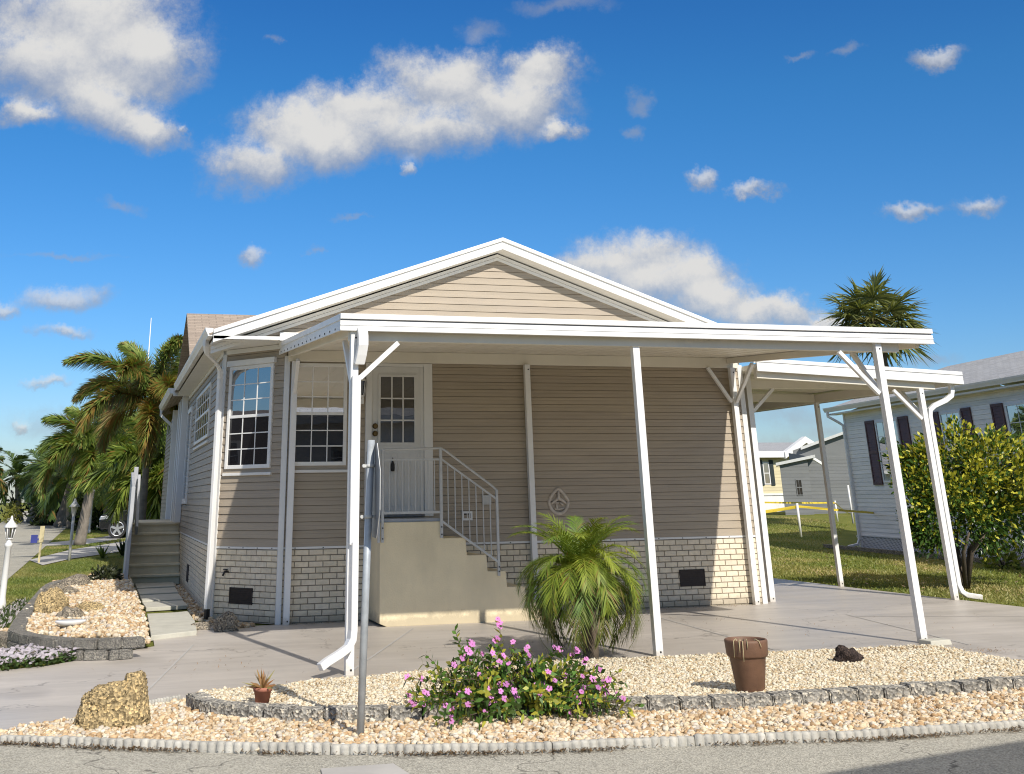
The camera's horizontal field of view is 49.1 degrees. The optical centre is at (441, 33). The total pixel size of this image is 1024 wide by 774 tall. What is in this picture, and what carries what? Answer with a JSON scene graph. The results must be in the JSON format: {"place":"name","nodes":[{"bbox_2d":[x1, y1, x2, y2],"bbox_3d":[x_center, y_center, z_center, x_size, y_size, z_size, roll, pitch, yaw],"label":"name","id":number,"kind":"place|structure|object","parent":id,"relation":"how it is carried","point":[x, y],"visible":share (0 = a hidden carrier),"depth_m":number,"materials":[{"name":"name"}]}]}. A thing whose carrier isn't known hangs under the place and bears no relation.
{"place":"outdoors","nodes":[
{"label":"outdoors","id":0,"kind":"place"},
{"bbox_2d":[1,555,123,627],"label":"grass","id":1,"kind":"structure","parent":0,"point":[64,569],"depth_m":28.19,"materials":[{"name":"green plant"}]},
{"bbox_2d":[31,525,125,564],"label":"side pavement","id":2,"kind":"structure","parent":0,"point":[75,553],"depth_m":40.04,"materials":[{"name":"concrete"}]},
{"bbox_2d":[99,509,127,538],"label":"parked car","id":3,"kind":"object","parent":2,"relation":"on","point":[115,531],"visible":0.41,"depth_m":53.01,"materials":[{"name":"black paint"}]},
{"bbox_2d":[0,578,1023,729],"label":"driveway","id":4,"kind":"structure","parent":0,"point":[796,609],"depth_m":13.80,"materials":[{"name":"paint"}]},
{"bbox_2d":[83,649,107,660],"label":"bed wall block","id":5,"kind":"structure","parent":4,"relation":"on","point":[92,655],"depth_m":12.79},
{"bbox_2d":[73,638,99,649],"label":"bed wall block","id":6,"kind":"structure","parent":5,"relation":"on","point":[87,643],"depth_m":12.86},
{"bbox_2d":[108,649,132,660],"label":"bed wall block","id":7,"kind":"structure","parent":4,"relation":"on","point":[120,654],"depth_m":12.81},
{"bbox_2d":[98,637,121,649],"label":"bed wall block","id":8,"kind":"structure","parent":7,"relation":"on","point":[113,643],"depth_m":12.87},
{"bbox_2d":[121,636,144,648],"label":"bed wall block","id":9,"kind":"structure","parent":7,"relation":"on","point":[133,642],"depth_m":12.94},
{"bbox_2d":[214,611,238,631],"bbox_3d":[-2.976,8.138,15.478,0.352,0.254,0.281,5,-23,-14],"label":"rock","id":10,"kind":"object","parent":4,"relation":"on","point":[227,621],"visible":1,"depth_m":15.38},
{"bbox_2d":[366,447,541,626],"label":"entry steps","id":11,"kind":"structure","parent":4,"relation":"on","point":[424,571],"depth_m":16.11,"materials":[{"name":"beige paint"}]},
{"bbox_2d":[148,614,965,690],"bbox_3d":[2.257,7.635,14.139,12.380,0.001,4.915,7,-24,-18],"label":"driveway joint","id":12,"kind":"object","parent":4,"relation":"on","point":[160,677],"visible":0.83,"depth_m":13.30,"materials":[{"name":"concrete"}]},
{"bbox_2d":[279,313,934,675],"bbox_3d":[1.944,5.948,15.390,8.155,4.100,5.465,5,-23,-14],"label":"front carport","id":13,"kind":"object","parent":4,"relation":"on","point":[353,341],"visible":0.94,"depth_m":14.00,"materials":[{"name":"white paint"}]},
{"bbox_2d":[742,360,982,601],"bbox_3d":[5.436,9.894,24.613,4.042,3.756,13.713,5,-23,-14],"label":"side carport","id":14,"kind":"object","parent":4,"relation":"on","point":[775,384],"visible":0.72,"depth_m":19.33,"materials":[{"name":"white paint"}]},
{"bbox_2d":[0,511,1023,773],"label":"road","id":15,"kind":"structure","parent":0,"point":[990,753],"depth_m":7.73,"materials":[{"name":"asphalt"}]},
{"bbox_2d":[13,450,48,507],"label":"palm","id":16,"kind":"object","parent":15,"relation":"on","point":[29,492],"visible":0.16,"depth_m":88.01,"materials":[{"name":"green plant"}]},
{"bbox_2d":[321,763,408,773],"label":"utility cover","id":17,"kind":"object","parent":15,"relation":"on","point":[391,768],"visible":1,"depth_m":7.45,"materials":[{"name":"concrete"}]},
{"bbox_2d":[0,503,1023,719],"bbox_3d":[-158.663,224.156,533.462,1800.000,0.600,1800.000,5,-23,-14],"label":"ground","id":18,"kind":"structure","parent":0,"point":[847,536],"depth_m":28.80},
{"bbox_2d":[0,516,17,608],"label":"lamp post","id":19,"kind":"object","parent":18,"relation":"on","point":[10,526],"visible":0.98,"depth_m":19.15,"materials":[{"name":"metal"}]},
{"bbox_2d":[0,597,29,627],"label":"ground cover","id":20,"kind":"object","parent":18,"relation":"on","point":[8,612],"visible":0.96,"depth_m":18.08,"materials":[{"name":"white plant"}]},
{"bbox_2d":[0,450,35,521],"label":"palm","id":21,"kind":"object","parent":18,"relation":"on","point":[17,467],"visible":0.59,"depth_m":98.23,"materials":[{"name":"green plant"}]},
{"bbox_2d":[0,478,38,521],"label":"shrub","id":22,"kind":"object","parent":18,"relation":"on","point":[11,502],"visible":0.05,"depth_m":97.19,"materials":[{"name":"green plant"}]},
{"bbox_2d":[11,449,41,522],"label":"palm","id":23,"kind":"object","parent":18,"relation":"on","point":[34,453],"visible":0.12,"depth_m":95.08,"materials":[{"name":"green plant"}]},
{"bbox_2d":[0,734,60,746],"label":"scalloped edging","id":24,"kind":"object","parent":18,"relation":"on","point":[31,739],"visible":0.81,"depth_m":8.44,"materials":[{"name":"concrete"}]},
{"bbox_2d":[0,643,79,670],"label":"ground cover","id":25,"kind":"object","parent":18,"relation":"on","point":[29,655],"visible":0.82,"depth_m":12.50,"materials":[{"name":"white plant"}]},
{"bbox_2d":[22,446,80,525],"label":"palm","id":26,"kind":"object","parent":18,"relation":"on","point":[41,517],"visible":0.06,"depth_m":81.05,"materials":[{"name":"green plant"}]},
{"bbox_2d":[26,452,78,528],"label":"palm","id":27,"kind":"object","parent":18,"relation":"on","point":[48,503],"visible":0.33,"depth_m":74.25,"materials":[{"name":"green plant"}]},
{"bbox_2d":[27,494,78,525],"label":"shrub","id":28,"kind":"object","parent":18,"relation":"on","point":[35,522],"visible":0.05,"depth_m":83.06,"materials":[{"name":"green plant"}]},
{"bbox_2d":[30,449,76,526],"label":"palm","id":29,"kind":"object","parent":18,"relation":"on","point":[61,514],"visible":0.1,"depth_m":77.19,"materials":[{"name":"green plant"}]},
{"bbox_2d":[68,499,79,560],"bbox_3d":[-11.518,15.469,34.823,0.340,1.800,0.294,5,-23,-14],"label":"lamp post","id":30,"kind":"object","parent":18,"relation":"on","point":[74,505],"visible":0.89,"depth_m":34.87,"materials":[{"name":"metal"}]},
{"bbox_2d":[54,469,108,531],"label":"palm","id":31,"kind":"object","parent":18,"relation":"on","point":[97,499],"visible":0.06,"depth_m":64.56,"materials":[{"name":"green plant"}]},
{"bbox_2d":[43,538,125,555],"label":"grass","id":32,"kind":"structure","parent":18,"relation":"on","point":[57,549],"depth_m":44.17,"materials":[{"name":"green plant"}]},
{"bbox_2d":[21,573,150,643],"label":"gravel","id":33,"kind":"structure","parent":18,"relation":"on","point":[121,614],"depth_m":15.82,"materials":[{"name":"gravel"}]},
{"bbox_2d":[33,586,69,613],"bbox_3d":[-5.756,8.388,16.515,0.512,0.388,0.470,5,-23,-14],"label":"rock","id":34,"kind":"object","parent":33,"relation":"on","point":[51,600],"visible":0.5,"depth_m":16.41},
{"bbox_2d":[56,606,83,617],"bbox_3d":[-5.236,8.159,15.722,0.395,0.191,0.290,5,-23,-14],"label":"rock","id":35,"kind":"object","parent":33,"relation":"on","point":[66,611],"visible":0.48,"depth_m":15.66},
{"bbox_2d":[59,574,92,585],"bbox_3d":[-7.101,10.633,21.712,0.567,0.242,0.547,-11,-25,23],"label":"rock","id":36,"kind":"object","parent":33,"relation":"on","point":[80,579],"visible":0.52,"depth_m":21.59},
{"bbox_2d":[65,473,107,530],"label":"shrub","id":37,"kind":"object","parent":18,"relation":"on","point":[97,513],"visible":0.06,"depth_m":68.32,"materials":[{"name":"green plant"}]},
{"bbox_2d":[32,405,151,545],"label":"foxtail palm","id":38,"kind":"object","parent":18,"relation":"on","point":[70,451],"visible":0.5,"depth_m":45.79,"materials":[{"name":"green plant"}]},
{"bbox_2d":[88,564,123,579],"bbox_3d":[-6.909,11.153,22.966,0.781,0.478,0.847,5,-23,-14],"label":"shrub","id":39,"kind":"object","parent":18,"relation":"on","point":[108,572],"visible":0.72,"depth_m":22.93,"materials":[{"name":"green plant"}]},
{"bbox_2d":[70,461,150,506],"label":"palm","id":40,"kind":"object","parent":18,"relation":"on","point":[75,491],"visible":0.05,"depth_m":60.03,"materials":[{"name":"green plant"}]},
{"bbox_2d":[61,333,182,519],"bbox_3d":[-8.790,12.023,32.646,4.805,6.335,4.807,-11,-25,24],"label":"foxtail palm","id":41,"kind":"object","parent":18,"relation":"on","point":[142,383],"visible":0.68,"depth_m":32.56,"materials":[{"name":"green plant"}]},
{"bbox_2d":[81,412,166,525],"bbox_3d":[-10.229,15.765,39.908,5.191,5.000,4.508,5,-23,-14],"label":"palm","id":42,"kind":"object","parent":18,"relation":"on","point":[120,457],"visible":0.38,"depth_m":38.89,"materials":[{"name":"green plant"}]},
{"bbox_2d":[123,467,179,585],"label":"side steps","id":43,"kind":"structure","parent":18,"relation":"on","point":[151,553],"depth_m":24.79,"materials":[{"name":"beige paint"}]},
{"bbox_2d":[137,587,177,596],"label":"paving slab","id":44,"kind":"structure","parent":18,"relation":"on","point":[155,591],"depth_m":21.50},
{"bbox_2d":[140,593,182,602],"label":"paving slab","id":45,"kind":"structure","parent":18,"relation":"on","point":[160,597],"depth_m":20.11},
{"bbox_2d":[142,600,187,611],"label":"paving slab","id":46,"kind":"structure","parent":18,"relation":"on","point":[165,605],"depth_m":18.62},
{"bbox_2d":[147,611,196,640],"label":"paving slab","id":47,"kind":"structure","parent":18,"relation":"on","point":[168,625],"depth_m":15.67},
{"bbox_2d":[174,583,207,621],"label":"gravel","id":48,"kind":"structure","parent":18,"relation":"on","point":[195,610],"depth_m":18.87,"materials":[{"name":"gravel"}]},
{"bbox_2d":[194,697,223,713],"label":"edging block","id":49,"kind":"structure","parent":18,"relation":"on","point":[203,704],"depth_m":9.50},
{"bbox_2d":[190,741,259,753],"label":"scalloped edging","id":50,"kind":"object","parent":18,"relation":"on","point":[219,746],"visible":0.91,"depth_m":8.10,"materials":[{"name":"concrete"}]},
{"bbox_2d":[211,700,244,715],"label":"edging block","id":51,"kind":"structure","parent":18,"relation":"on","point":[226,708],"depth_m":9.35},
{"bbox_2d":[236,702,270,718],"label":"edging block","id":52,"kind":"structure","parent":18,"relation":"on","point":[253,709],"depth_m":9.25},
{"bbox_2d":[263,703,299,721],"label":"edging block","id":53,"kind":"structure","parent":18,"relation":"on","point":[279,711],"depth_m":9.13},
{"bbox_2d":[259,741,331,754],"bbox_3d":[-1.056,5.144,8.040,0.528,0.086,0.066,-4,-24,7],"label":"scalloped edging","id":54,"kind":"object","parent":18,"relation":"on","point":[319,748],"visible":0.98,"depth_m":8.02,"materials":[{"name":"concrete"}]},
{"bbox_2d":[292,706,325,720],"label":"edging block","id":55,"kind":"structure","parent":18,"relation":"on","point":[301,712],"depth_m":9.07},
{"bbox_2d":[324,705,356,721],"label":"edging block","id":56,"kind":"structure","parent":18,"relation":"on","point":[349,710],"depth_m":9.05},
{"bbox_2d":[331,743,403,755],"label":"scalloped edging","id":57,"kind":"object","parent":18,"relation":"on","point":[346,749],"visible":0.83,"depth_m":7.96,"materials":[{"name":"concrete"}]},
{"bbox_2d":[365,704,388,721],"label":"edging block","id":58,"kind":"structure","parent":18,"relation":"on","point":[371,710],"depth_m":9.05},
{"bbox_2d":[390,705,421,721],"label":"edging block","id":59,"kind":"structure","parent":18,"relation":"on","point":[401,712],"depth_m":9.06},
{"bbox_2d":[404,743,477,755],"bbox_3d":[-0.005,5.104,7.961,0.528,0.084,0.066,-1,-24,1],"label":"scalloped edging","id":60,"kind":"object","parent":18,"relation":"on","point":[446,747],"visible":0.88,"depth_m":7.94,"materials":[{"name":"concrete"}]},
{"bbox_2d":[159,238,767,624],"bbox_3d":[-1.939,10.174,27.633,9.664,5.740,22.230,5,-23,-14],"label":"mobile home","id":61,"kind":"object","parent":18,"relation":"on","point":[224,492],"visible":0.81,"depth_m":18.00,"materials":[{"name":"beige plastic"}]},
{"bbox_2d":[182,406,192,503],"bbox_3d":[-5.694,9.450,25.038,0.050,2.000,1.300,5,-23,-14],"label":"window","id":62,"kind":"structure","parent":61,"relation":"in","point":[190,412],"depth_m":25.10,"materials":[{"name":"white paint"}]},
{"bbox_2d":[193,382,211,450],"bbox_3d":[-4.657,7.483,21.729,0.050,1.040,3.660,5,-23,-14],"label":"window","id":63,"kind":"structure","parent":61,"relation":"in","point":[202,418],"depth_m":21.54,"materials":[{"name":"glass"}]},
{"bbox_2d":[222,357,276,475],"bbox_3d":[-3.036,6.031,17.608,0.714,1.735,0.867,5,-23,-14],"label":"window","id":64,"kind":"structure","parent":61,"relation":"in","point":[251,381],"depth_m":17.62,"materials":[{"name":"glass"}]},
{"bbox_2d":[295,363,347,472],"bbox_3d":[-1.892,5.945,17.322,0.910,1.605,0.050,5,-23,-14],"label":"window","id":65,"kind":"structure","parent":61,"relation":"in","point":[321,417],"depth_m":17.33,"materials":[{"name":"glass"}]},
{"bbox_2d":[372,367,423,514],"bbox_3d":[-0.684,6.346,17.491,0.839,2.175,0.081,5,-23,-14],"label":"door","id":66,"kind":"structure","parent":61,"relation":"in","point":[397,392],"depth_m":17.57,"materials":[{"name":"white paint"}]},
{"bbox_2d":[547,488,569,514],"bbox_3d":[1.863,7.453,17.801,0.376,0.408,0.075,5,-23,-14],"label":"wall ornament","id":67,"kind":"object","parent":61,"relation":"attached to","point":[559,491],"depth_m":17.79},
{"bbox_2d":[0,687,1023,750],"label":"gravel","id":68,"kind":"structure","parent":18,"relation":"on","point":[175,719],"depth_m":8.76,"materials":[{"name":"gravel"}]},
{"bbox_2d":[60,735,123,749],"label":"scalloped edging","id":69,"kind":"object","parent":68,"relation":"on","point":[89,740],"visible":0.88,"depth_m":8.31,"materials":[{"name":"concrete"}]},
{"bbox_2d":[73,670,150,729],"bbox_3d":[-2.668,5.444,9.110,0.616,0.423,0.456,5,-23,-14],"label":"boulder","id":70,"kind":"object","parent":68,"relation":"on","point":[119,704],"visible":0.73,"depth_m":8.96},
{"bbox_2d":[123,738,190,751],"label":"scalloped edging","id":71,"kind":"object","parent":68,"relation":"on","point":[153,743],"visible":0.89,"depth_m":8.20,"materials":[{"name":"concrete"}]},
{"bbox_2d":[356,440,380,734],"bbox_3d":[-0.597,4.390,8.881,0.139,2.182,0.711,3,-23,-8],"label":"sign post","id":72,"kind":"object","parent":68,"relation":"on","point":[372,504],"visible":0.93,"depth_m":8.92,"materials":[{"name":"metal"}]},
{"bbox_2d":[0,604,1023,756],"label":"dry debris","id":73,"kind":"object","parent":68,"relation":"on","point":[487,751],"visible":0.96,"depth_m":8.19,"materials":[{"name":"brown plant"}]},
{"bbox_2d":[402,617,644,730],"bbox_3d":[0.734,5.295,9.307,2.073,0.744,1.131,5,-23,-14],"label":"flowering bush","id":74,"kind":"object","parent":68,"relation":"on","point":[496,691],"visible":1,"depth_m":9.17,"materials":[{"name":"green plant"}]},
{"bbox_2d":[478,741,551,753],"bbox_3d":[0.523,5.101,7.968,0.528,0.086,0.066,0,-23,-2],"label":"scalloped edging","id":75,"kind":"object","parent":18,"relation":"on","point":[521,746],"visible":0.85,"depth_m":7.95,"materials":[{"name":"concrete"}]},
{"bbox_2d":[551,737,623,752],"bbox_3d":[1.049,5.108,8.010,0.528,0.083,0.066,2,-21,-8],"label":"scalloped edging","id":76,"kind":"object","parent":18,"relation":"on","point":[592,743],"visible":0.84,"depth_m":7.99,"materials":[{"name":"concrete"}]},
{"bbox_2d":[195,644,1023,709],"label":"gravel","id":77,"kind":"structure","parent":18,"relation":"on","point":[689,677],"depth_m":10.77,"materials":[{"name":"gravel"}]},
{"bbox_2d":[242,670,281,702],"bbox_3d":[-1.518,5.543,9.502,0.282,0.289,0.304,-11,-24,23],"label":"potted succulent","id":78,"kind":"object","parent":77,"relation":"on","point":[262,691],"visible":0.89,"depth_m":9.47,"materials":[{"name":"ceramic"}]},
{"bbox_2d":[506,512,648,658],"bbox_3d":[1.598,6.255,12.657,1.716,1.547,1.715,5,-23,-14],"label":"pygmy palm","id":79,"kind":"object","parent":77,"relation":"on","point":[584,564],"visible":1,"depth_m":12.36,"materials":[{"name":"green plant"}]},
{"bbox_2d":[724,636,767,692],"bbox_3d":[2.697,5.564,9.821,0.373,0.468,0.386,5,-23,-14],"label":"clay pot","id":80,"kind":"object","parent":77,"relation":"on","point":[747,655],"visible":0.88,"depth_m":9.72,"materials":[{"name":"ceramic"}]},
{"bbox_2d":[833,645,863,661],"bbox_3d":[4.255,6.509,11.740,0.324,0.153,0.253,18,-29,-38],"label":"lava rock","id":81,"kind":"object","parent":77,"relation":"on","point":[844,653],"visible":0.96,"depth_m":11.67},
{"bbox_2d":[614,696,646,711],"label":"edging block","id":82,"kind":"structure","parent":18,"relation":"on","point":[635,700],"depth_m":9.26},
{"bbox_2d":[623,736,694,748],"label":"scalloped edging","id":83,"kind":"object","parent":18,"relation":"on","point":[671,741],"visible":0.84,"depth_m":8.07,"materials":[{"name":"concrete"}]},
{"bbox_2d":[644,695,678,711],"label":"edging block","id":84,"kind":"structure","parent":18,"relation":"on","point":[661,702],"depth_m":9.26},
{"bbox_2d":[677,695,711,710],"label":"edging block","id":85,"kind":"structure","parent":18,"relation":"on","point":[685,702],"depth_m":9.28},
{"bbox_2d":[707,693,742,709],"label":"edging block","id":86,"kind":"structure","parent":18,"relation":"on","point":[720,701],"depth_m":9.31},
{"bbox_2d":[693,732,765,745],"bbox_3d":[2.097,5.141,8.132,0.528,0.086,0.066,1,-23,-4],"label":"scalloped edging","id":87,"kind":"object","parent":18,"relation":"on","point":[704,739],"visible":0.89,"depth_m":8.11,"materials":[{"name":"concrete"}]},
{"bbox_2d":[737,692,772,708],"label":"edging block","id":88,"kind":"structure","parent":18,"relation":"on","point":[755,699],"depth_m":9.35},
{"bbox_2d":[766,690,800,706],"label":"edging block","id":89,"kind":"structure","parent":18,"relation":"on","point":[781,698],"depth_m":9.41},
{"bbox_2d":[758,436,813,511],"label":"yellow house","id":90,"kind":"structure","parent":18,"relation":"on","point":[771,455],"depth_m":62.60,"materials":[{"name":"plastic"}]},
{"bbox_2d":[764,730,836,743],"bbox_3d":[2.623,5.149,8.173,0.528,0.083,0.066,1,-23,-5],"label":"scalloped edging","id":91,"kind":"object","parent":18,"relation":"on","point":[802,736],"visible":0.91,"depth_m":8.15,"materials":[{"name":"concrete"}]},
{"bbox_2d":[793,688,828,703],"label":"edging block","id":92,"kind":"structure","parent":18,"relation":"on","point":[814,695],"depth_m":9.47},
{"bbox_2d":[776,432,853,514],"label":"gray house","id":93,"kind":"structure","parent":18,"relation":"on","point":[802,477],"depth_m":55.49,"materials":[{"name":"plastic"}]},
{"bbox_2d":[821,687,857,703],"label":"edging block","id":94,"kind":"structure","parent":18,"relation":"on","point":[838,694],"depth_m":9.53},
{"bbox_2d":[848,685,883,700],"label":"edging block","id":95,"kind":"structure","parent":18,"relation":"on","point":[866,692],"depth_m":9.61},
{"bbox_2d":[835,727,903,741],"bbox_3d":[3.148,5.167,8.225,0.528,0.084,0.066,2,-23,-9],"label":"scalloped edging","id":96,"kind":"object","parent":18,"relation":"on","point":[870,733],"visible":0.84,"depth_m":8.21,"materials":[{"name":"concrete"}]},
{"bbox_2d":[820,264,939,367],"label":"cabbage palm","id":97,"kind":"object","parent":18,"relation":"on","point":[859,303],"visible":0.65,"depth_m":41.42,"materials":[{"name":"green plant"}]},
{"bbox_2d":[878,684,909,698],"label":"edging block","id":98,"kind":"structure","parent":18,"relation":"on","point":[890,691],"depth_m":9.68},
{"bbox_2d":[899,681,934,695],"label":"edging block","id":99,"kind":"structure","parent":18,"relation":"on","point":[918,688],"depth_m":9.75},
{"bbox_2d":[823,351,1023,561],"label":"white house","id":100,"kind":"structure","parent":18,"relation":"on","point":[983,396],"depth_m":33.01,"materials":[{"name":"plastic"}]},
{"bbox_2d":[874,419,901,482],"bbox_3d":[13.344,12.424,33.262,0.230,1.740,1.364,5,-23,-13],"label":"window","id":101,"kind":"structure","parent":100,"relation":"in","point":[879,426],"depth_m":33.63,"materials":[{"name":"glass"}]},
{"bbox_2d":[939,410,963,468],"bbox_3d":[13.747,11.040,29.925,0.177,1.740,1.038,4,-23,-13],"label":"window","id":102,"kind":"structure","parent":100,"relation":"in","point":[942,416],"depth_m":30.25,"materials":[{"name":"glass"}]},
{"bbox_2d":[1004,402,1023,467],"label":"window","id":103,"kind":"structure","parent":100,"relation":"in","point":[1014,411],"depth_m":27.39,"materials":[{"name":"glass"}]},
{"bbox_2d":[823,544,1023,566],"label":"garden curb","id":104,"kind":"structure","parent":18,"relation":"on","point":[895,552],"depth_m":31.53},
{"bbox_2d":[900,722,966,738],"bbox_3d":[3.666,5.195,8.324,0.528,0.086,0.067,5,-24,-13],"label":"scalloped edging","id":105,"kind":"object","parent":18,"relation":"on","point":[908,731],"visible":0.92,"depth_m":8.31,"materials":[{"name":"concrete"}]},
{"bbox_2d":[930,681,960,694],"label":"edging block","id":106,"kind":"structure","parent":18,"relation":"on","point":[945,687],"depth_m":9.81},
{"bbox_2d":[878,414,1023,588],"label":"shrub","id":107,"kind":"object","parent":18,"relation":"on","point":[1001,496],"visible":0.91,"depth_m":20.76,"materials":[{"name":"green plant"}]},
{"bbox_2d":[951,679,986,692],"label":"edging block","id":108,"kind":"structure","parent":18,"relation":"on","point":[969,685],"depth_m":9.88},
{"bbox_2d":[964,720,1023,733],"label":"scalloped edging","id":109,"kind":"object","parent":18,"relation":"on","point":[977,727],"visible":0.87,"depth_m":8.43,"materials":[{"name":"concrete"}]},
{"bbox_2d":[977,676,1013,691],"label":"edging block","id":110,"kind":"structure","parent":18,"relation":"on","point":[998,683],"depth_m":9.96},
{"bbox_2d":[979,537,1023,569],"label":"shrub","id":111,"kind":"object","parent":18,"relation":"on","point":[1014,562],"visible":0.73,"depth_m":25.15,"materials":[{"name":"green plant"}]},
{"bbox_2d":[0,0,1023,502],"label":"sky","id":112,"kind":"structure","parent":0,"point":[163,161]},
{"bbox_2d":[766,516,1023,605],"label":"grass","id":113,"kind":"structure","parent":0,"point":[792,555],"depth_m":25.47,"materials":[{"name":"green plant"}]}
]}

